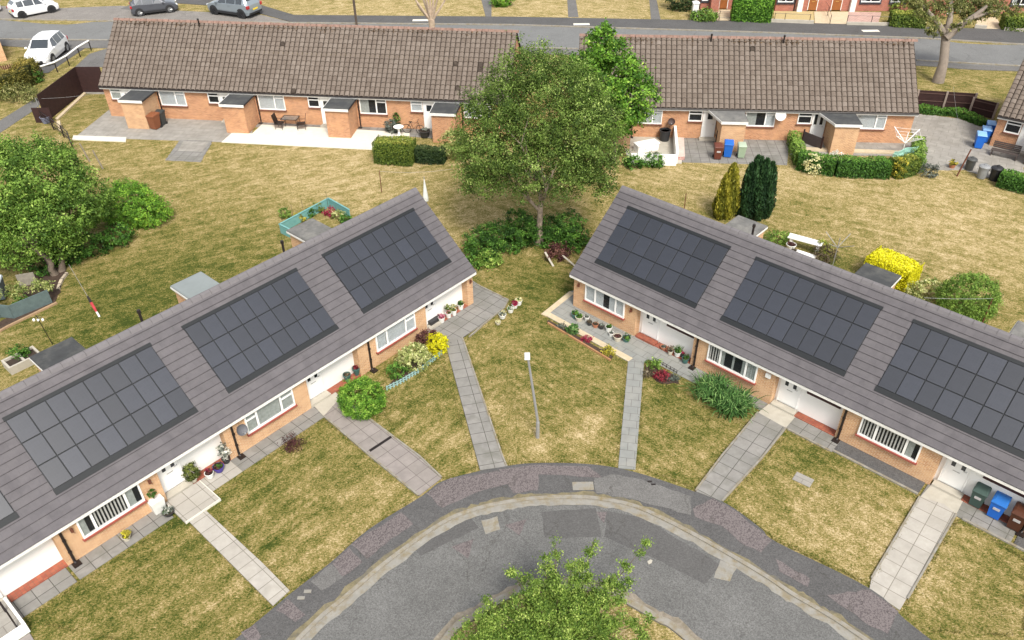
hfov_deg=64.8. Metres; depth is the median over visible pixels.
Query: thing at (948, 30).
plane tree
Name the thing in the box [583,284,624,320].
window
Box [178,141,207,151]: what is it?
dark path slab
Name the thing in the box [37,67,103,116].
board fence
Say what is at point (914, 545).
garden path
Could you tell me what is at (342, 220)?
garden plant
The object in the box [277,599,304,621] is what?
pavement patch
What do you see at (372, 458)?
path edging
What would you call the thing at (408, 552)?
road channel
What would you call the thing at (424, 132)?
plant pot
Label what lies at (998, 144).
garden bench
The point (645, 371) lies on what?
plant
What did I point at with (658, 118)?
window
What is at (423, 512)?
pavement
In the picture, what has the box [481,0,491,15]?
footpath
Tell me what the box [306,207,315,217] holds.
garden plant
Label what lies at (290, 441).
dry shrub
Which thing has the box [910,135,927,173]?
garden hedge
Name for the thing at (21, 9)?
parked car
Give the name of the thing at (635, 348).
front patio
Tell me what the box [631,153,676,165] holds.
white garden wall
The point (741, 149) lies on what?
wheelie bin
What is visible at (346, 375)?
plant pot
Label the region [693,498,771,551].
pavement patch
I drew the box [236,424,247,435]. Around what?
satellite dish
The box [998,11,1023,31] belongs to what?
street hedge
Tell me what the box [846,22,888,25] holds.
wall
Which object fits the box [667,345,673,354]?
plant pot
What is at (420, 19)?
pavement cover
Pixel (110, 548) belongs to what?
wall foot paving
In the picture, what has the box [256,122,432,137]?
path
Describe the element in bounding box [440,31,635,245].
birch tree
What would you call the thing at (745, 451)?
garden path
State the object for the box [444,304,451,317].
plant pot
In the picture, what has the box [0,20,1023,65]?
street
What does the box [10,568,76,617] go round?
wall foot paving
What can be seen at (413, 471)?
garden path
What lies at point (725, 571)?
road patch
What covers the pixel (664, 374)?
plant
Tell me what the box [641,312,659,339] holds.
door
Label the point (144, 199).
rounded shrub
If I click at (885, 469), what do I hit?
wall foot paving
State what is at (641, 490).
pavement patch
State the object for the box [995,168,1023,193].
clipped hedge
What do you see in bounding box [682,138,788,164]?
patio
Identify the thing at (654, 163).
shrub
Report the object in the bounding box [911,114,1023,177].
concrete yard
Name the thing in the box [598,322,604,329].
plant pot
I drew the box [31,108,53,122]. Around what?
board fence
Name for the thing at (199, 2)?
pavement
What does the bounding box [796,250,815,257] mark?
white trough
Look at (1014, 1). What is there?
window
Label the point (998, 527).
wall foot paving
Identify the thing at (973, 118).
hedge
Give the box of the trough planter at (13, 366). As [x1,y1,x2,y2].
[1,345,38,374]
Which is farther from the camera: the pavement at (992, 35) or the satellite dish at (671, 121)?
the pavement at (992, 35)
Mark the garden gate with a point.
(812, 139)
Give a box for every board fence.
[0,290,51,318]
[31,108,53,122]
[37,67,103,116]
[278,198,349,236]
[918,89,977,110]
[969,97,998,119]
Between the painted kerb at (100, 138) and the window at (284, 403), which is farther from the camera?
the painted kerb at (100, 138)
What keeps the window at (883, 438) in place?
in the bungalow terrace at (739, 298)
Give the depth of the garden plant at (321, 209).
49.87 m
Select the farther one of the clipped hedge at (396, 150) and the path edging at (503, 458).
the clipped hedge at (396, 150)
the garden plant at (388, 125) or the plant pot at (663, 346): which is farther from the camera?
the garden plant at (388, 125)
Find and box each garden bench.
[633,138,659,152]
[787,233,823,252]
[990,140,1021,160]
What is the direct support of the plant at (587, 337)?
on the flower bed at (590, 344)
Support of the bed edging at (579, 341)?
on the ground at (216, 184)
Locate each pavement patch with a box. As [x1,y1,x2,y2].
[241,624,260,639]
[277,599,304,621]
[311,565,342,590]
[333,548,361,575]
[352,512,412,558]
[427,471,506,507]
[499,464,600,492]
[594,474,690,514]
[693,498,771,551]
[776,559,809,586]
[828,590,898,633]
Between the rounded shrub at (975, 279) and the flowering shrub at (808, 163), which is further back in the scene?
the flowering shrub at (808, 163)
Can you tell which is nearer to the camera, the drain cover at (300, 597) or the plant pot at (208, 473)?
the drain cover at (300, 597)
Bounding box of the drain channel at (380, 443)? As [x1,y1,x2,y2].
[369,436,391,451]
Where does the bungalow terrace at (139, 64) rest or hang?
on the ground at (216, 184)
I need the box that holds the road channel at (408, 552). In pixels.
[302,499,860,639]
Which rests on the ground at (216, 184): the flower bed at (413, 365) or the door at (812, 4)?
the flower bed at (413, 365)
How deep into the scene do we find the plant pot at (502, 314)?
40.96 m
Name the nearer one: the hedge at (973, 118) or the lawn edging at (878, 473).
the lawn edging at (878, 473)
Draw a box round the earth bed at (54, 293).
[17,268,65,300]
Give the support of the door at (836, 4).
in the brick house at (840, 5)
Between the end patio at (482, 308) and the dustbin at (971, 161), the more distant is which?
the dustbin at (971, 161)
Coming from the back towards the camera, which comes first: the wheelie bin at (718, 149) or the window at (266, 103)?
the window at (266, 103)
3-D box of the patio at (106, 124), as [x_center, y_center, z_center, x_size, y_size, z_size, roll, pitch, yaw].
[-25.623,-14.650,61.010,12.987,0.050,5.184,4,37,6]
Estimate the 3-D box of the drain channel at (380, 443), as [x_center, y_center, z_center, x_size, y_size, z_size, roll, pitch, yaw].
[-5.552,5.250,34.093,0.138,0.072,1.177,30,46,34]
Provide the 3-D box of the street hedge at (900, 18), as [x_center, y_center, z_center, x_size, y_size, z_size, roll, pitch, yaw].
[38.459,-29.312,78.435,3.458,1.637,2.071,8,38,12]
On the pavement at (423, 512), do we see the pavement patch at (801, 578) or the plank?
the pavement patch at (801, 578)
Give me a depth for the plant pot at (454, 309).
41.04 m
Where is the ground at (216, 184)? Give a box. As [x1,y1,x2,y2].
[0,0,1023,639]
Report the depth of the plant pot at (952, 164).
54.02 m
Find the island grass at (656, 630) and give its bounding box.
[452,589,681,639]
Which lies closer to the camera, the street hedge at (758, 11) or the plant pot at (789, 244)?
the plant pot at (789, 244)
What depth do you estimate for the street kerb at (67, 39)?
77.74 m
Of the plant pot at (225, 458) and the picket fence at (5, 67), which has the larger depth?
the picket fence at (5, 67)
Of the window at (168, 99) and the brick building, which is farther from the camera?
the brick building
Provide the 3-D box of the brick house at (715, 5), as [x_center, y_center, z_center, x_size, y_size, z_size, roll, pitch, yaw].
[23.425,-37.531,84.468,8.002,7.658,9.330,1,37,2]
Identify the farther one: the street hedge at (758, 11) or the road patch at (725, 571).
the street hedge at (758, 11)
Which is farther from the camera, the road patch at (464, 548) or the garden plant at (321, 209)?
the garden plant at (321, 209)
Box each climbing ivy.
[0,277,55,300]
[11,294,27,303]
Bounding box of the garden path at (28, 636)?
[19,633,33,639]
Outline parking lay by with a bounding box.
[0,6,287,21]
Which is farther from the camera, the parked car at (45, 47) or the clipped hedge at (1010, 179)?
the parked car at (45, 47)
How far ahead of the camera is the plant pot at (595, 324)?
40.34 m
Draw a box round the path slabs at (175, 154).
[165,140,211,161]
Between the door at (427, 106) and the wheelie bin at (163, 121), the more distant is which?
the wheelie bin at (163, 121)
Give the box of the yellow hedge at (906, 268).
[863,245,924,292]
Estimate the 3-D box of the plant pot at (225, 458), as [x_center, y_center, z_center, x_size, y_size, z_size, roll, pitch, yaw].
[-11.800,5.430,32.982,0.631,1.047,0.578,29,46,33]
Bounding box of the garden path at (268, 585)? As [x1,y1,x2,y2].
[189,510,289,605]
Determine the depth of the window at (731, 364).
36.27 m
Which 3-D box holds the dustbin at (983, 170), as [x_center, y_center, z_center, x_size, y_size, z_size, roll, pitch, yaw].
[30.828,-9.777,52.776,0.738,1.013,0.737,30,46,34]
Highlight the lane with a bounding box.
[0,49,106,132]
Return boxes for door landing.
[314,392,337,414]
[759,404,794,426]
[921,486,963,512]
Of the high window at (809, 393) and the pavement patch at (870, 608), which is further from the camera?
the high window at (809, 393)
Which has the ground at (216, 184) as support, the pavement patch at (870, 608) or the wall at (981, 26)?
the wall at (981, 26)
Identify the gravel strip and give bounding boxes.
[85,92,103,93]
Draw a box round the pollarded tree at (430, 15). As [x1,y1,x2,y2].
[415,0,444,26]
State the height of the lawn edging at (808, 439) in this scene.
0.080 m
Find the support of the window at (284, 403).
in the bungalow terrace at (75, 416)
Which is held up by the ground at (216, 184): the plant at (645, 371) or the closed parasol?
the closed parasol
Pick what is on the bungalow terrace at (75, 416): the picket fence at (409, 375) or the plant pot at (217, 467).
the plant pot at (217, 467)
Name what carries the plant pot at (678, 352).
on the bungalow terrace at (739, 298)
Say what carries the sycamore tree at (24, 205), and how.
on the ground at (216, 184)
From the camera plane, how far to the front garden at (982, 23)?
79.43 m
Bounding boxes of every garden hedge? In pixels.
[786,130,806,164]
[795,149,893,179]
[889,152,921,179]
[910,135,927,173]
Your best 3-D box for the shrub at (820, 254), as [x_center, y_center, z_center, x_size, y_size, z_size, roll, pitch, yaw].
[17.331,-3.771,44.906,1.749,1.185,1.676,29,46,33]
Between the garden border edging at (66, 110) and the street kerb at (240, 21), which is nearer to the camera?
the garden border edging at (66, 110)
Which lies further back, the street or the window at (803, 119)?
the street
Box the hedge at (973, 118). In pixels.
[919,103,987,125]
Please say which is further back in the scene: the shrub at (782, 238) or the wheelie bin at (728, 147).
the wheelie bin at (728, 147)
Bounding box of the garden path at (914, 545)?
[870,497,954,609]
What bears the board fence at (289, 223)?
on the ground at (216, 184)
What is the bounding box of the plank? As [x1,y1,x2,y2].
[544,252,553,266]
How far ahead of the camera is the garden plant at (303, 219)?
49.00 m
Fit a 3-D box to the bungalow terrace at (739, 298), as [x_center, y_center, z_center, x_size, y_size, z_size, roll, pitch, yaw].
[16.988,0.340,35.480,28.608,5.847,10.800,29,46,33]
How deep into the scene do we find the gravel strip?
66.56 m
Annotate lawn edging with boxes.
[787,428,829,450]
[832,449,917,494]
[962,518,1023,551]
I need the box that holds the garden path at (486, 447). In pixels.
[446,337,504,470]
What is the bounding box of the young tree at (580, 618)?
[448,535,656,639]
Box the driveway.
[29,40,84,72]
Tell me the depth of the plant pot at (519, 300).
41.88 m
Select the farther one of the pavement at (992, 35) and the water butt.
the pavement at (992, 35)
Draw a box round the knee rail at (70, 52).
[40,40,91,76]
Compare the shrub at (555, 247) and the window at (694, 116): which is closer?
the shrub at (555, 247)
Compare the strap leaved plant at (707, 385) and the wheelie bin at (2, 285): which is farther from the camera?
the wheelie bin at (2, 285)
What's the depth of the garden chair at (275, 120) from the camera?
60.03 m
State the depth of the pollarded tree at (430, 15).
73.53 m
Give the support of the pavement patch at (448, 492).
on the pavement at (423, 512)
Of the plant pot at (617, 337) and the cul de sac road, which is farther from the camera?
the plant pot at (617, 337)
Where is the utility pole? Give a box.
[352,0,357,24]
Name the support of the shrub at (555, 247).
on the ground at (216, 184)
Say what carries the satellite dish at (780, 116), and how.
attached to the bungalow terrace at (694, 75)
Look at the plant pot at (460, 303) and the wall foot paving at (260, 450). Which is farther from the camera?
the plant pot at (460, 303)
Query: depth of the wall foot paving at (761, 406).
35.88 m
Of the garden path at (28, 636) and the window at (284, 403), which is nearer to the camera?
the garden path at (28, 636)
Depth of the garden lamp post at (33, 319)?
39.01 m
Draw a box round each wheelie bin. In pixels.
[0,274,8,299]
[145,111,162,129]
[154,109,167,124]
[712,142,723,159]
[723,139,733,156]
[736,142,746,157]
[968,481,991,508]
[973,130,987,148]
[981,125,992,142]
[986,120,996,136]
[987,490,1011,519]
[1006,501,1023,531]
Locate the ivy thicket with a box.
[461,204,592,269]
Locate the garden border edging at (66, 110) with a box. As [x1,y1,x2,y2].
[55,92,85,120]
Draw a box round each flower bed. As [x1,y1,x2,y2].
[0,300,55,328]
[388,347,439,386]
[547,320,612,358]
[645,365,678,383]
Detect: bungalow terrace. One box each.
[0,187,476,602]
[98,18,521,142]
[569,185,1023,537]
[577,34,918,154]
[989,59,1023,155]
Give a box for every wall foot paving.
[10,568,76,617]
[69,512,173,579]
[200,461,242,490]
[230,407,323,470]
[645,342,706,383]
[706,375,767,409]
[786,417,837,451]
[834,441,924,492]
[920,483,1015,541]
[1014,536,1023,547]
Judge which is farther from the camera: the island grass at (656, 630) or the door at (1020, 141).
the door at (1020, 141)
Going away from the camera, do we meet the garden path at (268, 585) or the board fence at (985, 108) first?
the garden path at (268, 585)
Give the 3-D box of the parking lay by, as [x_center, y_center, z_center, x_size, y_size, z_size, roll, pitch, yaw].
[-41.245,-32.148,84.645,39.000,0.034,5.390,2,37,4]
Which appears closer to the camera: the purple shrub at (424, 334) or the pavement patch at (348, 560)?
the pavement patch at (348, 560)
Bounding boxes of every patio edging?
[541,291,573,315]
[547,313,631,360]
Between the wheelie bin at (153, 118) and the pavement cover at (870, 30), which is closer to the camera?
the wheelie bin at (153, 118)
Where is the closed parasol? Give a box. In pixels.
[69,265,99,316]
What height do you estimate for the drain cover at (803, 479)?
0.036 m
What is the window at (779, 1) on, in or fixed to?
in the brick house at (840, 5)
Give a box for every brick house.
[697,0,732,11]
[774,0,908,11]
[920,0,1023,15]
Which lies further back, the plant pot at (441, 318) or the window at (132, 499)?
the plant pot at (441, 318)
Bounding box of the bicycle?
[402,119,421,133]
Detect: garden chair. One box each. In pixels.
[271,113,285,129]
[297,113,305,128]
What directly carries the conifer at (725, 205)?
on the ground at (216, 184)
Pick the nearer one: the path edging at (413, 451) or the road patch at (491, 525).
the road patch at (491, 525)
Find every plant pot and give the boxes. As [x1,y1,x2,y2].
[39,117,49,123]
[119,529,131,541]
[161,505,173,517]
[181,461,200,482]
[204,468,213,478]
[212,462,223,472]
[215,442,231,463]
[342,372,350,381]
[352,364,359,375]
[419,126,429,137]
[438,313,444,322]
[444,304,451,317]
[450,304,456,315]
[457,300,464,309]
[499,310,506,318]
[507,305,513,312]
[510,300,518,308]
[515,296,522,305]
[571,309,578,318]
[575,313,582,321]
[586,318,591,325]
[592,321,598,327]
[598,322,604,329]
[605,324,611,331]
[613,333,621,341]
[622,332,630,342]
[660,344,666,349]
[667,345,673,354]
[674,345,683,356]
[682,354,689,363]
[786,241,796,248]
[948,159,958,168]
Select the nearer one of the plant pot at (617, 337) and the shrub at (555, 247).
the plant pot at (617, 337)
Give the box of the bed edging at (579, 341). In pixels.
[547,322,610,360]
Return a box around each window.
[76,484,147,541]
[109,89,121,100]
[158,91,187,107]
[207,93,219,104]
[244,389,297,436]
[257,95,286,111]
[307,97,320,108]
[359,99,387,115]
[375,313,417,353]
[410,101,423,112]
[463,104,489,119]
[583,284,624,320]
[633,110,662,125]
[667,324,693,338]
[687,111,702,122]
[705,344,758,385]
[746,112,775,127]
[777,0,793,2]
[796,114,812,125]
[807,391,840,408]
[855,418,922,465]
[857,115,887,130]
[860,0,880,2]
[983,476,1023,497]
[1002,121,1022,135]
[1011,0,1023,5]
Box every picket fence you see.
[0,64,11,72]
[386,350,441,389]
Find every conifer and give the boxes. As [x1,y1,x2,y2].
[712,162,740,219]
[736,154,777,220]
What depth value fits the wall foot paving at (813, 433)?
34.36 m
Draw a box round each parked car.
[6,0,58,18]
[24,30,69,64]
[129,0,177,16]
[206,0,261,18]
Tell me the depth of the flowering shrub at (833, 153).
53.46 m
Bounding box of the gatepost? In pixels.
[692,0,699,16]
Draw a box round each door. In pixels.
[157,459,185,492]
[219,94,227,101]
[306,371,324,398]
[319,98,329,123]
[423,102,433,127]
[425,300,436,323]
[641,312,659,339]
[700,112,715,136]
[719,0,727,8]
[776,379,801,408]
[807,0,818,9]
[809,114,825,137]
[830,0,842,9]
[937,458,972,491]
[1015,124,1023,150]
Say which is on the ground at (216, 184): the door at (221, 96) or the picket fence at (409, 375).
the picket fence at (409, 375)
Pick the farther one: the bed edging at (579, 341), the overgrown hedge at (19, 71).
the overgrown hedge at (19, 71)
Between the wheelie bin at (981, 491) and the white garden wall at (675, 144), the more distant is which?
the white garden wall at (675, 144)
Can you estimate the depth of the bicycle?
59.16 m
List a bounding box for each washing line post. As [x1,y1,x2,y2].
[956,149,971,175]
[982,298,992,322]
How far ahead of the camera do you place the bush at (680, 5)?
83.17 m
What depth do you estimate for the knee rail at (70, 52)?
71.47 m
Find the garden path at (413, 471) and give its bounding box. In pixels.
[325,402,441,495]
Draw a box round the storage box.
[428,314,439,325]
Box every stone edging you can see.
[56,272,68,290]
[806,147,900,153]
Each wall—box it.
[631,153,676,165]
[673,126,678,163]
[771,19,813,23]
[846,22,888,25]
[974,24,986,28]
[1004,27,1023,31]
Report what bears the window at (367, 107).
in the bungalow terrace at (139, 64)
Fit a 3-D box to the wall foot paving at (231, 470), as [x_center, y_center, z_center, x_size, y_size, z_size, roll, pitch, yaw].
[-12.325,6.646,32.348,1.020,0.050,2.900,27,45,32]
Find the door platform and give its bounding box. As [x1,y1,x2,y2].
[165,480,220,523]
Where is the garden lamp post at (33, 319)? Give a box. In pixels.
[32,315,52,344]
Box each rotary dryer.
[423,179,427,201]
[826,232,850,264]
[892,127,921,156]
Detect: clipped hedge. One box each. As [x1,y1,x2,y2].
[371,134,416,166]
[413,144,447,164]
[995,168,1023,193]
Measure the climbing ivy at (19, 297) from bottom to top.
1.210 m
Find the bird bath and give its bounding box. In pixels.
[393,124,403,135]
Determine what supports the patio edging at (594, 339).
on the ground at (216, 184)
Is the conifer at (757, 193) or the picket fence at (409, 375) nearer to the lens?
the picket fence at (409, 375)
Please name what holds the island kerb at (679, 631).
on the cul de sac road
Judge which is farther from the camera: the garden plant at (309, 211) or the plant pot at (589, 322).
the garden plant at (309, 211)
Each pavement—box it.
[0,39,1019,70]
[176,0,212,4]
[235,463,930,639]
[259,5,1023,42]
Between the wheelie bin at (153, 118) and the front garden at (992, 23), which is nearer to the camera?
the wheelie bin at (153, 118)
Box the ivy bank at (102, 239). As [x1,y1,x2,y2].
[26,221,138,276]
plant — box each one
[278,206,290,218]
[292,209,306,220]
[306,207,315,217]
[308,202,324,213]
[322,205,335,217]
[330,209,345,219]
[338,214,352,223]
[383,118,397,134]
[385,361,408,380]
[391,112,401,130]
[555,321,567,328]
[565,323,579,335]
[581,335,593,342]
[600,343,617,356]
[643,368,658,378]
[644,356,662,371]
[653,369,669,381]
[665,373,680,382]
[675,368,742,406]
[702,379,770,423]
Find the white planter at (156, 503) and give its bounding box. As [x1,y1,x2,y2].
[146,488,165,514]
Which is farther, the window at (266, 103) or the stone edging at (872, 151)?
the window at (266, 103)
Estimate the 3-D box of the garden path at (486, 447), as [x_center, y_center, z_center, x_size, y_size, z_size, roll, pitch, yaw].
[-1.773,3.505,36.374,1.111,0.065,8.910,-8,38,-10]
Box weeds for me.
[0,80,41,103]
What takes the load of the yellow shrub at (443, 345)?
on the flower bed at (413, 365)
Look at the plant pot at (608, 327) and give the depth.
40.01 m
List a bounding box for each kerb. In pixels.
[0,18,108,20]
[0,38,108,40]
[72,135,125,141]
[109,20,293,22]
[294,22,760,32]
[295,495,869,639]
[441,581,694,639]
[523,46,577,48]
[761,31,1023,44]
[916,59,1020,65]
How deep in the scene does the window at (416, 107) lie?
59.03 m
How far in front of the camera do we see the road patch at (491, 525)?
30.63 m
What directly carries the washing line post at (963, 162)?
on the ground at (216, 184)
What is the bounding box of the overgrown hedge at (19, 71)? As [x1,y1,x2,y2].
[0,56,43,100]
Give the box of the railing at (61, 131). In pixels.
[39,111,75,153]
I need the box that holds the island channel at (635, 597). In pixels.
[433,577,702,639]
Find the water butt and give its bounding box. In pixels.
[659,127,670,141]
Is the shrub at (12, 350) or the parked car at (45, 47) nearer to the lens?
the shrub at (12, 350)
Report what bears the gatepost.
on the ground at (216, 184)
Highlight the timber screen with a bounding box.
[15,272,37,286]
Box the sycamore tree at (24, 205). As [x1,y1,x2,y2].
[0,129,122,275]
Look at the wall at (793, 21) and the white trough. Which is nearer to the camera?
the white trough
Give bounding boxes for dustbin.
[964,156,977,170]
[977,163,990,178]
[989,165,1003,181]
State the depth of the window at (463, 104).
58.77 m
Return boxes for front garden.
[714,10,729,19]
[774,11,813,19]
[814,11,847,23]
[847,12,880,21]
[977,18,988,24]
[986,17,1000,28]
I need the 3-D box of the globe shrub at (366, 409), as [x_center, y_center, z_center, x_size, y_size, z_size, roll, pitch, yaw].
[-6.648,3.317,35.279,2.197,1.777,2.304,23,43,28]
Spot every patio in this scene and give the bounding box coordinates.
[78,109,251,141]
[222,125,409,149]
[432,280,506,345]
[546,291,657,362]
[625,136,681,163]
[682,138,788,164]
[790,142,922,155]
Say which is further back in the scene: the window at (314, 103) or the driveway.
the driveway
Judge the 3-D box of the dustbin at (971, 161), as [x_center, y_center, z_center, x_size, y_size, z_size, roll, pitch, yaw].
[30.546,-10.462,53.739,0.701,0.962,0.700,30,46,34]
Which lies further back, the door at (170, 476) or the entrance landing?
the door at (170, 476)
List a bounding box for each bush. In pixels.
[489,0,512,7]
[665,0,692,11]
[689,7,719,21]
[888,0,908,10]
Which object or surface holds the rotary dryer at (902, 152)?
on the ground at (216, 184)
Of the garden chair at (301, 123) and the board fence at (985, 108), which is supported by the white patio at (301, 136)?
the garden chair at (301, 123)
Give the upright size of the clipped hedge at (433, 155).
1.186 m
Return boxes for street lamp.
[524,352,539,438]
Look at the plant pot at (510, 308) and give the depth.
41.36 m
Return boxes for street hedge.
[730,0,774,22]
[887,9,926,28]
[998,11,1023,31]
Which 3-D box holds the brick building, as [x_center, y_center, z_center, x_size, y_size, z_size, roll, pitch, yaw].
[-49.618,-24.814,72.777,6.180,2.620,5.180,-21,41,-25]
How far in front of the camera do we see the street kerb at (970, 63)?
70.16 m
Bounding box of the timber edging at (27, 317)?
[0,302,56,331]
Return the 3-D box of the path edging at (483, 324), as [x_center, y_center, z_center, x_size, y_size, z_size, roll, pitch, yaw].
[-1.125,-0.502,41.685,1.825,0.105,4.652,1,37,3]
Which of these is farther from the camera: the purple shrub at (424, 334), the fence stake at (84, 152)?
the fence stake at (84, 152)
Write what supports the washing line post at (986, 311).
on the ground at (216, 184)
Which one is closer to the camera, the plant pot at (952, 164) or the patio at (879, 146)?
the plant pot at (952, 164)
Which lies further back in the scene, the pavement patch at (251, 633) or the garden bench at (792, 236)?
the garden bench at (792, 236)
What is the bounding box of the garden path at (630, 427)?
[618,361,643,469]
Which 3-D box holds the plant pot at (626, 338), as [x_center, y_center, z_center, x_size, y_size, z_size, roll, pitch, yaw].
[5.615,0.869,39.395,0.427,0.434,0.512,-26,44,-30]
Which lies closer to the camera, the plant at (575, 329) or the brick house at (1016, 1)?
the plant at (575, 329)
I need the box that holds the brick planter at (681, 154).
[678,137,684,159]
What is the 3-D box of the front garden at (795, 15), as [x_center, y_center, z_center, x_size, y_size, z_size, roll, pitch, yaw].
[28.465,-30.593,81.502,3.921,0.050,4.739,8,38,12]
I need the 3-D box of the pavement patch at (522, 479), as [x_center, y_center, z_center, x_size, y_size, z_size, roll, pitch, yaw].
[1.555,6.258,32.550,4.009,0.003,1.383,-6,37,-7]
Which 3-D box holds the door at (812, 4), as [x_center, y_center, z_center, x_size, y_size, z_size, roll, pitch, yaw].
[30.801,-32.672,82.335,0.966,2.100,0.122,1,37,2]
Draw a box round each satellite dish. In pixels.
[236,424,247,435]
[668,118,674,124]
[775,112,785,120]
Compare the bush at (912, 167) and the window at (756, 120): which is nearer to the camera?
the bush at (912, 167)
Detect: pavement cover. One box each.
[413,19,427,20]
[573,23,589,24]
[862,30,879,31]
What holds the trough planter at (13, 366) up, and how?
on the ground at (216, 184)
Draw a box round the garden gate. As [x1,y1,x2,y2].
[802,129,823,148]
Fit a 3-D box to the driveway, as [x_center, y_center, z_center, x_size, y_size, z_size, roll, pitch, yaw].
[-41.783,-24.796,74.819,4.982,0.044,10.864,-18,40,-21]
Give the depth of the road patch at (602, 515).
30.96 m
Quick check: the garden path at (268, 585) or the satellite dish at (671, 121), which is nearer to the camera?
the garden path at (268, 585)
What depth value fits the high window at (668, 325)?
38.05 m
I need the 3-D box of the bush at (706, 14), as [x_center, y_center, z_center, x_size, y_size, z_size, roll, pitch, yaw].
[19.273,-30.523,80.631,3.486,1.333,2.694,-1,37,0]
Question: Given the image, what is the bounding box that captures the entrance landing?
[0,597,30,639]
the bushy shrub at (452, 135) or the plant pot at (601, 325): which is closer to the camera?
the plant pot at (601, 325)
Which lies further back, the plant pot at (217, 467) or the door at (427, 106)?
the door at (427, 106)
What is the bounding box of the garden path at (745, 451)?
[695,413,784,500]
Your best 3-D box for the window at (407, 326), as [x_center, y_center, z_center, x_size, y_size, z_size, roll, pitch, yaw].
[-5.489,0.579,38.266,0.160,1.050,2.580,27,45,32]
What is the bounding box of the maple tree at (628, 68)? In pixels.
[560,17,663,163]
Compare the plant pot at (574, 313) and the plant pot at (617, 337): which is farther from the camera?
the plant pot at (574, 313)
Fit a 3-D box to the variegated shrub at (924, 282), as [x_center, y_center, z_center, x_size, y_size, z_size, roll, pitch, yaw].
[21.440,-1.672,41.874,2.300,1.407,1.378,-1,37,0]
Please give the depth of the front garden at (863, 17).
81.11 m
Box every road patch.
[416,519,478,555]
[452,539,473,557]
[481,516,499,533]
[505,519,525,534]
[541,508,600,537]
[597,512,606,522]
[604,511,718,583]
[714,560,736,580]
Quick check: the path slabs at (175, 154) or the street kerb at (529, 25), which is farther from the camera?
the street kerb at (529, 25)
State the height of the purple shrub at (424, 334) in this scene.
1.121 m
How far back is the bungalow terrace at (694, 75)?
57.00 m
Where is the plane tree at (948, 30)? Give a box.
[900,0,1023,83]
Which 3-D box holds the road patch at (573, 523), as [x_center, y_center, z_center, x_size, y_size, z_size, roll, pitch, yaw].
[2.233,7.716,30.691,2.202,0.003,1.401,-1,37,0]
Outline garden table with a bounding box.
[280,115,299,128]
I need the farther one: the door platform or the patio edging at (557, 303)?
the patio edging at (557, 303)
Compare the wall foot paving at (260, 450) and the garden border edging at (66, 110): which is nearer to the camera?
the wall foot paving at (260, 450)
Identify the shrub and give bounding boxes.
[5,343,26,358]
[31,68,46,82]
[101,177,173,231]
[277,431,309,452]
[335,375,389,421]
[394,341,433,372]
[414,327,438,347]
[425,332,449,357]
[437,126,470,158]
[472,248,503,270]
[543,241,574,262]
[621,153,646,169]
[644,149,664,168]
[763,230,789,246]
[801,153,824,176]
[809,238,832,254]
[809,243,842,263]
[830,149,841,158]
[890,157,908,179]
[903,277,941,301]
[919,163,939,177]
[930,271,1005,322]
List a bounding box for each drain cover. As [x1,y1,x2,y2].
[297,596,304,599]
[572,482,593,489]
[792,472,813,487]
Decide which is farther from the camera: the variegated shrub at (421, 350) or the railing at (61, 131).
the railing at (61, 131)
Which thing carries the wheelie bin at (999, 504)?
on the ground at (216, 184)
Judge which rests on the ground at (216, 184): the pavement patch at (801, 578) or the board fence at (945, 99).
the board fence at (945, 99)
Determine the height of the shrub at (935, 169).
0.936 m
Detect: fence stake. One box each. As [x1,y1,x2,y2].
[79,143,90,161]
[92,150,103,168]
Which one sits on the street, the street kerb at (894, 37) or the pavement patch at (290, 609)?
the street kerb at (894, 37)
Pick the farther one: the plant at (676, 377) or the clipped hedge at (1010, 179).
the clipped hedge at (1010, 179)
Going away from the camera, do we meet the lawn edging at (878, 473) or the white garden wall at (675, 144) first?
the lawn edging at (878, 473)
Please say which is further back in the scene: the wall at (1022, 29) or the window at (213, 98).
the wall at (1022, 29)
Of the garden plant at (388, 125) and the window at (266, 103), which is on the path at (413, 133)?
the garden plant at (388, 125)
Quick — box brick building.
[0,43,6,61]
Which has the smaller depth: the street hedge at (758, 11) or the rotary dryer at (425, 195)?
the rotary dryer at (425, 195)
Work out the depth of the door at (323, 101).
59.83 m
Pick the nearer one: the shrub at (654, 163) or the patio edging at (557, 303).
the patio edging at (557, 303)
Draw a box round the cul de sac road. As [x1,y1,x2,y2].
[311,505,846,639]
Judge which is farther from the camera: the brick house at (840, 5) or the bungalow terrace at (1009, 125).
the brick house at (840, 5)
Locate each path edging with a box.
[323,415,418,495]
[346,400,441,477]
[461,336,507,465]
[469,284,508,337]
[695,411,758,490]
[722,427,786,500]
[871,496,920,577]
[907,513,956,598]
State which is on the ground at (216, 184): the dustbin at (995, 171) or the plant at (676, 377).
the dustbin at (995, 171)
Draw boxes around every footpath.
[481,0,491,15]
[567,0,577,16]
[649,0,659,18]

